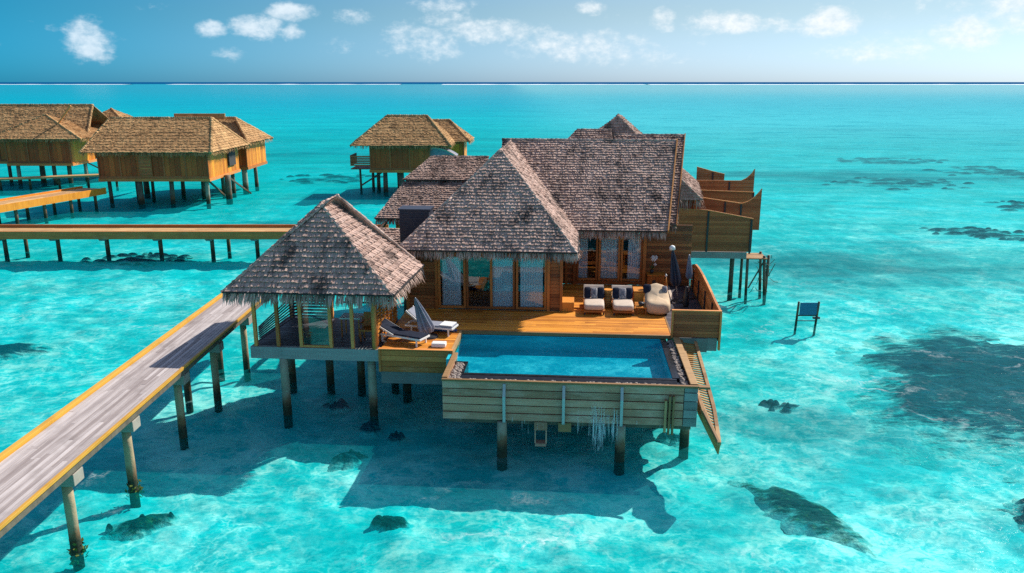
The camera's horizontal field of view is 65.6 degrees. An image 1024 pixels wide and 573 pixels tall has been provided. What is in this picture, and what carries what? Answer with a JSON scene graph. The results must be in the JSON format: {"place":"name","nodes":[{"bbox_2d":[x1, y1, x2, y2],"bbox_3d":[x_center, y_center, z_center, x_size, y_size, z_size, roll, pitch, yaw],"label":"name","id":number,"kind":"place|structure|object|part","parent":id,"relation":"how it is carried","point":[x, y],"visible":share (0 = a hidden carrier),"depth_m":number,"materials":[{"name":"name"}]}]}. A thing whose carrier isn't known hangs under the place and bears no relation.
{"place":"outdoors","nodes":[
{"label":"outdoors","id":0,"kind":"place"},
{"bbox_2d":[461,276,486,300],"bbox_3d":[-1.891,0.142,35.000,1.560,0.840,1.560,1,14,4],"label":"round table","id":1,"kind":"object","parent":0,"point":[475,281],"visible":0.52,"depth_m":34.89,"materials":[{"name":"white paint"}]},
{"bbox_2d":[0,143,1023,572],"bbox_3d":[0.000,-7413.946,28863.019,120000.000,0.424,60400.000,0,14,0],"label":"seabed","id":2,"kind":"structure","parent":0,"point":[940,521],"depth_m":29.21,"materials":[{"name":"sand"}]},
{"bbox_2d":[0,342,60,362],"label":"coral reef","id":3,"kind":"object","parent":2,"relation":"on","point":[21,350],"visible":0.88,"depth_m":37.86},
{"bbox_2d":[0,186,106,223],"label":"walkway","id":4,"kind":"structure","parent":2,"relation":"on","point":[27,202],"depth_m":73.19,"materials":[{"name":"brown wood"}]},
{"bbox_2d":[0,104,132,188],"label":"thatched hut","id":5,"kind":"object","parent":2,"relation":"on","point":[41,136],"visible":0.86,"depth_m":95.58,"materials":[{"name":"brown plant"}]},
{"bbox_2d":[0,293,260,569],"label":"walkway","id":6,"kind":"structure","parent":2,"relation":"on","point":[42,461],"depth_m":23.65,"materials":[{"name":"wood"}]},
{"bbox_2d":[66,537,88,564],"bbox_3d":[-11.446,6.947,20.948,0.544,0.738,0.570,0,14,0],"label":"algae tuft","id":7,"kind":"object","parent":6,"relation":"attached to","point":[83,550],"visible":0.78,"depth_m":20.87,"materials":[{"name":"green plant"}]},
{"bbox_2d":[125,479,144,499],"bbox_3d":[-11.433,6.152,24.087,0.553,0.716,0.520,-5,15,-20],"label":"algae tuft","id":8,"kind":"object","parent":6,"relation":"attached to","point":[139,487],"visible":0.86,"depth_m":24.03,"materials":[{"name":"green plant"}]},
{"bbox_2d":[81,252,193,267],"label":"seagrass bed","id":9,"kind":"object","parent":2,"relation":"on","point":[128,260],"visible":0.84,"depth_m":57.09,"materials":[{"name":"green plant"}]},
{"bbox_2d":[99,512,180,541],"bbox_3d":[-10.804,6.896,22.933,2.497,0.453,1.249,-4,15,-17],"label":"coral rock","id":10,"kind":"object","parent":2,"relation":"on","point":[141,526],"visible":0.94,"depth_m":22.79,"materials":[{"name":"teal stone"}]},
{"bbox_2d":[78,113,272,208],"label":"thatched hut","id":11,"kind":"object","parent":2,"relation":"on","point":[205,149],"visible":0.99,"depth_m":80.57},
{"bbox_2d":[137,155,152,176],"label":"door","id":12,"kind":"structure","parent":11,"relation":"in","point":[142,171],"depth_m":79.42,"materials":[{"name":"brown wood"}]},
{"bbox_2d":[227,149,235,165],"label":"window","id":13,"kind":"structure","parent":11,"relation":"in","point":[231,157],"depth_m":85.58,"materials":[{"name":"grey glass"}]},
{"bbox_2d":[220,194,424,428],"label":"thatched pavilion","id":14,"kind":"structure","parent":2,"relation":"on","point":[328,250],"depth_m":28.72,"materials":[{"name":"plant"}]},
{"bbox_2d":[339,313,363,337],"bbox_3d":[-6.058,1.472,30.146,0.800,0.775,0.700,1,14,4],"label":"side table","id":15,"kind":"object","parent":14,"relation":"on","point":[357,316],"visible":0.81,"depth_m":29.92,"materials":[{"name":"white paint"}]},
{"bbox_2d":[358,312,377,341],"bbox_3d":[-5.312,1.511,29.613,0.610,0.965,0.770,1,14,4],"label":"wooden chair","id":16,"kind":"object","parent":14,"relation":"on","point":[366,322],"visible":0.54,"depth_m":29.82,"materials":[{"name":"brown wood"}]},
{"bbox_2d":[283,174,382,183],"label":"seagrass bed","id":17,"kind":"object","parent":2,"relation":"on","point":[323,179],"visible":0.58,"depth_m":104.26,"materials":[{"name":"teal plant"}]},
{"bbox_2d":[321,398,351,412],"bbox_3d":[-6.962,4.713,31.347,1.246,0.488,0.619,-5,15,-19],"label":"coral rock","id":18,"kind":"object","parent":2,"relation":"on","point":[335,407],"visible":0.99,"depth_m":31.18,"materials":[{"name":"stone"}]},
{"bbox_2d":[327,449,369,471],"bbox_3d":[-5.513,5.842,27.000,1.761,0.467,1.428,0,14,0],"label":"coral rock","id":19,"kind":"object","parent":2,"relation":"on","point":[351,459],"visible":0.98,"depth_m":26.75,"materials":[{"name":"stone"}]},
{"bbox_2d":[358,421,381,437],"bbox_3d":[-5.277,5.242,29.358,0.890,0.455,0.861,11,18,37],"label":"coral rock","id":20,"kind":"object","parent":2,"relation":"on","point":[374,433],"visible":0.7,"depth_m":29.20,"materials":[{"name":"stone"}]},
{"bbox_2d":[369,515,409,528],"bbox_3d":[-3.509,6.836,23.137,1.328,0.469,1.093,0,14,0],"label":"coral rock","id":21,"kind":"object","parent":2,"relation":"on","point":[400,522],"visible":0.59,"depth_m":22.99,"materials":[{"name":"teal stone"}]},
{"bbox_2d":[388,430,405,443],"bbox_3d":[-4.169,5.434,28.538,0.746,0.492,0.488,0,14,0],"label":"coral rock","id":22,"kind":"object","parent":2,"relation":"on","point":[401,438],"visible":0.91,"depth_m":28.43,"materials":[{"name":"stone"}]},
{"bbox_2d":[350,114,474,196],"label":"thatched hut","id":23,"kind":"object","parent":2,"relation":"on","point":[400,145],"visible":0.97,"depth_m":87.48,"materials":[{"name":"brown plant"}]},
{"bbox_2d":[441,334,709,475],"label":"infinity pool","id":24,"kind":"structure","parent":2,"relation":"on","point":[565,383],"depth_m":26.01,"materials":[{"name":"tile"}]},
{"bbox_2d":[681,340,720,453],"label":"slatted ramp","id":25,"kind":"structure","parent":24,"relation":"attached to","point":[713,432],"depth_m":25.89,"materials":[{"name":"brown wood"}]},
{"bbox_2d":[567,113,705,211],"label":"wing","id":26,"kind":"structure","parent":2,"relation":"on","point":[691,193],"depth_m":45.17,"materials":[{"name":"brown wood"}]},
{"bbox_2d":[696,167,724,179],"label":"privacy screen","id":27,"kind":"object","parent":26,"relation":"attached to","point":[704,174],"visible":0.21,"depth_m":54.89,"materials":[{"name":"brown wood"}]},
{"bbox_2d":[694,169,754,208],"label":"privacy screen","id":28,"kind":"object","parent":26,"relation":"attached to","point":[736,185],"visible":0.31,"depth_m":52.01,"materials":[{"name":"brown wood"}]},
{"bbox_2d":[701,190,753,202],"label":"privacy screen","id":29,"kind":"object","parent":26,"relation":"attached to","point":[739,196],"visible":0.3,"depth_m":50.42,"materials":[{"name":"brown wood"}]},
{"bbox_2d":[697,189,761,229],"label":"privacy screen","id":30,"kind":"object","parent":26,"relation":"attached to","point":[750,208],"visible":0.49,"depth_m":48.01,"materials":[{"name":"brown wood"}]},
{"bbox_2d":[655,432,691,446],"bbox_3d":[5.878,5.446,28.661,1.418,0.407,1.161,0,14,0],"label":"coral rock","id":31,"kind":"object","parent":2,"relation":"on","point":[669,440],"visible":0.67,"depth_m":28.51,"materials":[{"name":"stone"}]},
{"bbox_2d":[758,399,801,413],"bbox_3d":[10.787,4.730,31.325,2.619,0.467,1.464,0,14,0],"label":"coral reef","id":32,"kind":"object","parent":2,"relation":"on","point":[775,405],"visible":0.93,"depth_m":31.34},
{"bbox_2d":[727,480,876,557],"bbox_3d":[8.668,6.700,23.786,2.156,0.407,5.432,-6,16,-24],"label":"coral reef","id":33,"kind":"object","parent":2,"relation":"on","point":[803,518],"visible":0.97,"depth_m":23.34},
{"bbox_2d":[836,157,949,163],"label":"seagrass bed","id":34,"kind":"object","parent":2,"relation":"on","point":[866,160],"visible":0.91,"depth_m":129.04,"materials":[{"name":"teal plant"}]},
{"bbox_2d":[817,177,974,190],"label":"seagrass bed","id":35,"kind":"object","parent":2,"relation":"on","point":[904,184],"visible":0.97,"depth_m":100.63,"materials":[{"name":"teal plant"}]},
{"bbox_2d":[835,323,1023,482],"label":"coral reef","id":36,"kind":"object","parent":2,"relation":"on","point":[994,408],"visible":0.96,"depth_m":32.45},
{"bbox_2d":[919,226,1023,240],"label":"seagrass bed","id":37,"kind":"object","parent":2,"relation":"on","point":[984,233],"visible":0.98,"depth_m":67.35,"materials":[{"name":"teal plant"}]},
{"bbox_2d":[920,166,1023,179],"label":"seagrass bed","id":38,"kind":"object","parent":2,"relation":"on","point":[999,172],"visible":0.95,"depth_m":112.62,"materials":[{"name":"teal plant"}]},
{"bbox_2d":[983,200,1023,211],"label":"seagrass bed","id":39,"kind":"object","parent":2,"relation":"on","point":[1014,206],"visible":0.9,"depth_m":81.59,"materials":[{"name":"teal plant"}]},
{"bbox_2d":[990,498,1023,532],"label":"coral reef","id":40,"kind":"object","parent":2,"relation":"on","point":[1016,505],"visible":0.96,"depth_m":23.79},
{"bbox_2d":[0,84,1023,572],"bbox_3d":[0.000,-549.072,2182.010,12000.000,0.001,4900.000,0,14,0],"label":"lagoon water","id":41,"kind":"structure","parent":0,"point":[328,116],"depth_m":243.12,"materials":[{"name":"teal liquid"}]},
{"bbox_2d":[0,174,118,193],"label":"walkway","id":42,"kind":"structure","parent":41,"relation":"in","point":[29,178],"depth_m":92.05,"materials":[{"name":"brown wood"}]},
{"bbox_2d":[0,84,122,84],"bbox_3d":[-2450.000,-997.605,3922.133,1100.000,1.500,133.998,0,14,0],"label":"breaking surf","id":43,"kind":"structure","parent":41,"relation":"on","point":[61,84],"depth_m":3884.57,"materials":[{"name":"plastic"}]},
{"bbox_2d":[0,224,388,262],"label":"walkway","id":44,"kind":"structure","parent":41,"relation":"in","point":[56,233],"depth_m":56.67,"materials":[{"name":"brown wood"}]},
{"bbox_2d":[374,155,488,312],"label":"bathroom wing","id":45,"kind":"structure","parent":41,"relation":"in","point":[436,181],"depth_m":42.23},
{"bbox_2d":[442,84,545,84],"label":"breaking surf","id":46,"kind":"structure","parent":41,"relation":"on","point":[493,84],"depth_m":3746.05,"materials":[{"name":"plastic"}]},
{"bbox_2d":[378,264,721,403],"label":"sun deck","id":47,"kind":"structure","parent":41,"relation":"in","point":[407,363],"depth_m":30.83,"materials":[{"name":"brown wood"}]},
{"bbox_2d":[378,318,429,347],"bbox_3d":[-4.061,1.704,29.294,2.025,0.694,0.690,7,16,26],"label":"sun lounger","id":48,"kind":"object","parent":47,"relation":"on","point":[389,327],"visible":0.84,"depth_m":29.19,"materials":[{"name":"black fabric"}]},
{"bbox_2d":[414,297,437,339],"bbox_3d":[-3.232,1.179,29.800,0.925,1.460,0.729,1,14,4],"label":"closed parasol","id":49,"kind":"object","parent":47,"relation":"on","point":[425,324],"visible":0.95,"depth_m":29.77,"materials":[{"name":"fabric"}]},
{"bbox_2d":[405,306,457,336],"bbox_3d":[-3.080,1.319,30.381,1.950,0.898,0.690,4,15,16],"label":"sun lounger","id":50,"kind":"object","parent":47,"relation":"on","point":[447,325],"visible":0.64,"depth_m":30.20,"materials":[{"name":"white fabric"}]},
{"bbox_2d":[431,341,446,347],"bbox_3d":[-2.650,2.095,28.848,0.520,0.156,0.330,1,14,4],"label":"towel stack","id":51,"kind":"object","parent":47,"relation":"on","point":[441,344],"visible":1,"depth_m":28.70,"materials":[{"name":"white fabric"}]},
{"bbox_2d":[434,329,456,331],"bbox_3d":[-2.689,1.679,30.625,1.150,0.060,0.160,1,14,4],"label":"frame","id":52,"kind":"object","parent":47,"relation":"on","point":[455,330],"visible":0.5,"depth_m":30.54,"materials":[{"name":"grey metal"}]},
{"bbox_2d":[397,133,692,311],"bbox_3d":[1.969,-3.749,38.332,13.141,6.837,14.608,1,14,4],"label":"thatched villa","id":53,"kind":"object","parent":47,"relation":"on","point":[534,224],"visible":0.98,"depth_m":36.09,"materials":[{"name":"plant"}]},
{"bbox_2d":[437,255,465,307],"bbox_3d":[-2.518,-0.234,33.434,1.180,2.310,0.222,1,14,4],"label":"window","id":54,"kind":"structure","parent":53,"relation":"in","point":[451,269],"depth_m":33.49,"materials":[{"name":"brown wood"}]},
{"bbox_2d":[466,255,514,308],"bbox_3d":[-0.890,-0.201,33.307,2.040,2.310,0.222,1,14,4],"label":"sliding door","id":55,"kind":"structure","parent":53,"relation":"in","point":[502,273],"depth_m":33.34,"materials":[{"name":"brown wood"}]},
{"bbox_2d":[516,256,546,309],"bbox_3d":[0.814,-0.167,33.174,1.300,2.310,0.222,1,14,4],"label":"window","id":56,"kind":"structure","parent":53,"relation":"in","point":[531,272],"depth_m":33.24,"materials":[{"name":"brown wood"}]},
{"bbox_2d":[576,231,597,279],"bbox_3d":[3.557,-1.477,37.561,1.000,2.540,0.222,1,14,4],"label":"window","id":57,"kind":"structure","parent":53,"relation":"in","point":[581,266],"depth_m":37.65,"materials":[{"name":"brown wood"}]},
{"bbox_2d":[598,232,620,280],"bbox_3d":[4.589,-1.456,37.481,1.010,2.540,0.222,1,14,4],"label":"window","id":58,"kind":"structure","parent":53,"relation":"in","point":[609,249],"depth_m":37.56,"materials":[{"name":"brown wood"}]},
{"bbox_2d":[620,232,642,280],"bbox_3d":[5.625,-1.435,37.399,1.010,2.540,0.219,1,14,4],"label":"window","id":59,"kind":"structure","parent":53,"relation":"in","point":[635,246],"depth_m":37.45,"materials":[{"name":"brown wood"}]},
{"bbox_2d":[562,297,573,311],"bbox_3d":[2.338,0.746,33.613,0.570,0.397,0.900,1,14,4],"label":"timber step","id":60,"kind":"object","parent":47,"relation":"on","point":[567,304],"visible":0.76,"depth_m":33.20,"materials":[{"name":"orange wood"}]},
{"bbox_2d":[583,284,604,314],"bbox_3d":[3.449,0.543,33.458,0.860,0.868,1.840,1,14,4],"label":"daybed","id":61,"kind":"object","parent":47,"relation":"on","point":[593,305],"visible":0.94,"depth_m":32.76,"materials":[{"name":"white fabric"}]},
{"bbox_2d":[584,287,590,297],"bbox_3d":[3.202,0.252,33.694,0.300,0.428,0.325,1,14,4],"label":"pillow","id":62,"kind":"object","parent":61,"relation":"on","point":[587,292],"visible":1,"depth_m":33.62,"materials":[{"name":"blue fabric"}]},
{"bbox_2d":[590,288,597,297],"bbox_3d":[3.467,0.272,33.615,0.300,0.412,0.315,1,14,4],"label":"pillow","id":63,"kind":"object","parent":61,"relation":"on","point":[593,292],"visible":1,"depth_m":33.55,"materials":[{"name":"grey fabric"}]},
{"bbox_2d":[597,287,603,297],"bbox_3d":[3.760,0.263,33.650,0.300,0.428,0.325,1,14,4],"label":"pillow","id":64,"kind":"object","parent":61,"relation":"on","point":[600,294],"visible":1,"depth_m":33.58,"materials":[{"name":"blue fabric"}]},
{"bbox_2d":[604,288,612,306],"bbox_3d":[4.084,0.476,33.865,0.400,0.740,0.400,1,14,4],"label":"side table","id":65,"kind":"object","parent":47,"relation":"on","point":[607,297],"visible":0.94,"depth_m":33.73,"materials":[{"name":"orange wood"}]},
{"bbox_2d":[612,285,633,315],"bbox_3d":[4.645,0.567,33.365,0.860,0.868,1.840,1,14,4],"label":"daybed","id":66,"kind":"object","parent":47,"relation":"on","point":[626,305],"visible":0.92,"depth_m":32.67,"materials":[{"name":"white fabric"}]},
{"bbox_2d":[612,287,618,298],"bbox_3d":[4.398,0.276,33.600,0.300,0.428,0.325,1,14,4],"label":"pillow","id":67,"kind":"object","parent":66,"relation":"on","point":[615,293],"visible":1,"depth_m":33.53,"materials":[{"name":"blue fabric"}]},
{"bbox_2d":[619,288,625,298],"bbox_3d":[4.663,0.296,33.522,0.320,0.428,0.325,1,14,4],"label":"pillow","id":68,"kind":"object","parent":66,"relation":"on","point":[622,293],"visible":1,"depth_m":33.45,"materials":[{"name":"grey fabric"}]},
{"bbox_2d":[626,288,632,298],"bbox_3d":[4.947,0.286,33.558,0.300,0.428,0.325,1,14,4],"label":"pillow","id":69,"kind":"object","parent":66,"relation":"on","point":[629,293],"visible":1,"depth_m":33.48,"materials":[{"name":"blue fabric"}]},
{"bbox_2d":[632,287,643,307],"bbox_3d":[5.380,0.473,33.953,0.430,0.758,0.820,1,14,4],"label":"tray table","id":70,"kind":"object","parent":47,"relation":"on","point":[638,297],"visible":0.77,"depth_m":33.55,"materials":[{"name":"orange wood"}]},
{"bbox_2d":[635,304,646,314],"bbox_3d":[5.349,0.952,32.975,0.420,0.318,0.550,1,14,4],"label":"table","id":71,"kind":"object","parent":47,"relation":"on","point":[644,307],"visible":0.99,"depth_m":32.75,"materials":[{"name":"orange wood"}]},
{"bbox_2d":[646,272,664,284],"bbox_3d":[6.681,-0.281,37.064,0.830,0.668,0.670,1,14,4],"label":"wooden cabinet","id":72,"kind":"object","parent":47,"relation":"on","point":[656,277],"visible":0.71,"depth_m":36.75,"materials":[{"name":"orange wood"}]},
{"bbox_3d":[6.462,-0.229,36.784,0.320,0.450,0.028,1,14,4],"label":"door","id":73,"kind":"part","parent":72,"relation":"part of","materials":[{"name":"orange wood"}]},
{"bbox_2d":[648,255,657,273],"bbox_3d":[6.520,-1.039,36.898,0.495,0.879,0.507,1,14,4],"label":"potted orchid","id":74,"kind":"object","parent":72,"relation":"on","point":[655,264],"visible":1,"depth_m":36.85,"materials":[{"name":"plant"}]},
{"bbox_3d":[6.801,-0.222,36.758,0.320,0.450,0.028,1,14,4],"label":"door","id":75,"kind":"part","parent":72,"relation":"part of","materials":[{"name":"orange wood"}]},
{"bbox_2d":[644,283,669,314],"bbox_3d":[6.063,0.537,33.146,1.040,1.033,1.600,1,14,4],"label":"beanbag chair","id":76,"kind":"object","parent":47,"relation":"on","point":[656,300],"visible":0.94,"depth_m":32.77,"materials":[{"name":"beige fabric"}]},
{"bbox_2d":[643,284,650,292],"bbox_3d":[5.697,0.100,33.479,0.340,0.363,0.285,1,14,4],"label":"pillow","id":77,"kind":"object","parent":76,"relation":"on","point":[646,288],"visible":1,"depth_m":33.41,"materials":[{"name":"blue fabric"}]},
{"bbox_2d":[662,286,666,292],"bbox_3d":[6.410,0.127,33.374,0.220,0.287,0.241,1,14,4],"label":"pillow","id":78,"kind":"object","parent":76,"relation":"on","point":[664,288],"visible":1,"depth_m":33.30,"materials":[{"name":"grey fabric"}]},
{"bbox_2d":[667,286,675,303],"bbox_3d":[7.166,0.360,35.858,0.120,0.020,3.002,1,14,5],"label":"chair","id":79,"kind":"object","parent":47,"relation":"on","point":[670,292],"visible":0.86,"depth_m":35.98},
{"bbox_2d":[669,245,682,302],"bbox_3d":[7.165,-0.554,34.527,0.814,2.461,0.595,7,16,27],"label":"closed parasol","id":80,"kind":"object","parent":47,"relation":"on","point":[675,278],"visible":0.99,"depth_m":34.47,"materials":[{"name":"fabric"}]},
{"bbox_2d":[683,286,688,306],"bbox_3d":[7.427,0.428,33.885,0.260,0.877,0.260,1,14,4],"label":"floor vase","id":81,"kind":"object","parent":47,"relation":"on","point":[686,298],"visible":1,"depth_m":33.80,"materials":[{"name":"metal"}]},
{"bbox_2d":[682,254,695,299],"bbox_3d":[7.858,-0.456,35.072,0.600,2.000,0.600,1,14,4],"label":"closed parasol","id":82,"kind":"object","parent":47,"relation":"on","point":[689,273],"visible":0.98,"depth_m":34.91,"materials":[{"name":"fabric"}]},
{"bbox_2d":[546,84,644,84],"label":"breaking surf","id":83,"kind":"structure","parent":41,"relation":"on","point":[595,84],"depth_m":3816.89,"materials":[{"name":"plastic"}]},
{"bbox_2d":[678,208,753,300],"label":"privacy screen","id":84,"kind":"object","parent":41,"relation":"in","point":[715,234],"visible":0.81,"depth_m":44.88,"materials":[{"name":"brown wood"}]},
{"bbox_2d":[738,251,777,304],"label":"landing platform","id":85,"kind":"object","parent":41,"relation":"in","point":[760,256],"visible":0.79,"depth_m":46.19,"materials":[{"name":"brown wood"}]},
{"bbox_2d":[793,301,819,335],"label":"water sign","id":86,"kind":"object","parent":41,"relation":"in","point":[809,309],"visible":0.66,"depth_m":40.26,"materials":[{"name":"metal"}]},
{"bbox_2d":[646,84,1023,84],"bbox_3d":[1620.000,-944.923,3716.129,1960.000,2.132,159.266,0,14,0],"label":"breaking surf","id":87,"kind":"structure","parent":41,"relation":"on","point":[834,84],"depth_m":3716.94,"materials":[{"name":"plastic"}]},
{"bbox_2d":[0,82,1023,83],"bbox_3d":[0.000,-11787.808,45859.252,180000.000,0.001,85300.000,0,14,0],"label":"deep ocean","id":88,"kind":"structure","parent":0,"point":[511,82],"depth_m":13059.65,"materials":[{"name":"liquid"}]},
{"bbox_2d":[0,0,1023,81],"label":"sky","id":89,"kind":"structure","parent":0,"point":[41,40],"materials":[{"name":"blue"}]},
{"bbox_2d":[664,274,667,289],"bbox_3d":[6.812,-0.031,35.269,0.280,1.077,0.280,1,14,4],"label":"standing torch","id":90,"kind":"object","parent":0,"point":[665,282],"visible":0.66,"depth_m":35.17,"materials":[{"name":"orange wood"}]}
]}

